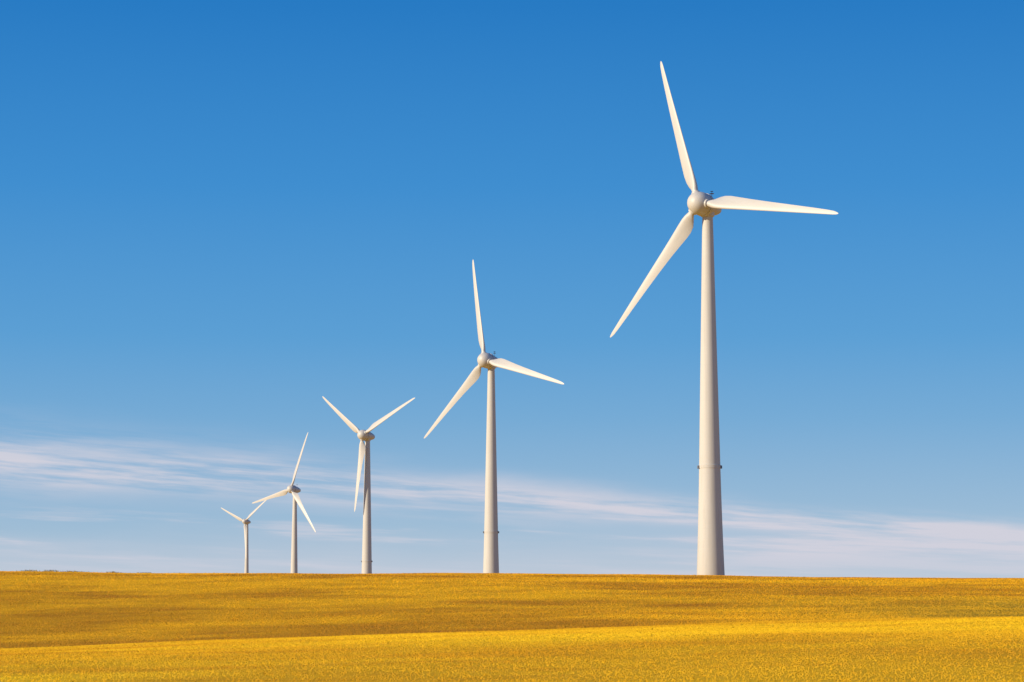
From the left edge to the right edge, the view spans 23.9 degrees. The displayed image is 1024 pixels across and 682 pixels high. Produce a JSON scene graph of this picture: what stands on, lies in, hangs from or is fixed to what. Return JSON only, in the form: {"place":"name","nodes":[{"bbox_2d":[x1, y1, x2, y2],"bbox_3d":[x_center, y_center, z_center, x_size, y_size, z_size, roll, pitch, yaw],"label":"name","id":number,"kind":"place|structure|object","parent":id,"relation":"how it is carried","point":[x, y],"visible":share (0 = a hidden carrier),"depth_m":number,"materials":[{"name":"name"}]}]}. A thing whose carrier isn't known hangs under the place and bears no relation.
{"place":"outdoors","nodes":[
{"label":"outdoors","id":0,"kind":"place"},
{"bbox_2d":[0,571,1023,681],"bbox_3d":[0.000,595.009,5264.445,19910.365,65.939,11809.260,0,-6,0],"label":"field ground","id":1,"kind":"structure","parent":0,"point":[52,615],"depth_m":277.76,"materials":[{"name":"yellow plant"}]},
{"bbox_2d":[21,569,150,572],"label":"ridge weeds","id":2,"kind":"object","parent":1,"relation":"on","point":[46,570],"visible":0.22,"depth_m":434.69,"materials":[{"name":"plant"}]},
{"bbox_2d":[221,500,265,572],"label":"wind turbine","id":3,"kind":"object","parent":1,"relation":"on","point":[246,522],"visible":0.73,"depth_m":2200.28,"materials":[{"name":"metal"}]},
{"bbox_2d":[252,433,315,572],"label":"wind turbine","id":4,"kind":"object","parent":1,"relation":"on","point":[294,490],"visible":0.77,"depth_m":1417.74,"materials":[{"name":"metal"}]},
{"bbox_2d":[322,396,414,573],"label":"wind turbine","id":5,"kind":"object","parent":1,"relation":"on","point":[367,436],"visible":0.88,"depth_m":1094.55,"materials":[{"name":"metal"}]},
{"bbox_2d":[424,260,563,572],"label":"wind turbine","id":6,"kind":"object","parent":1,"relation":"on","point":[490,362],"visible":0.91,"depth_m":774.40,"materials":[{"name":"metal"}]},
{"bbox_2d":[610,61,837,574],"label":"wind turbine","id":7,"kind":"object","parent":1,"relation":"on","point":[707,207],"visible":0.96,"depth_m":503.53,"materials":[{"name":"metal"}]},
{"bbox_2d":[0,0,1023,577],"label":"sky","id":8,"kind":"structure","parent":0,"point":[220,220],"materials":[{"name":"blue"}]}
]}

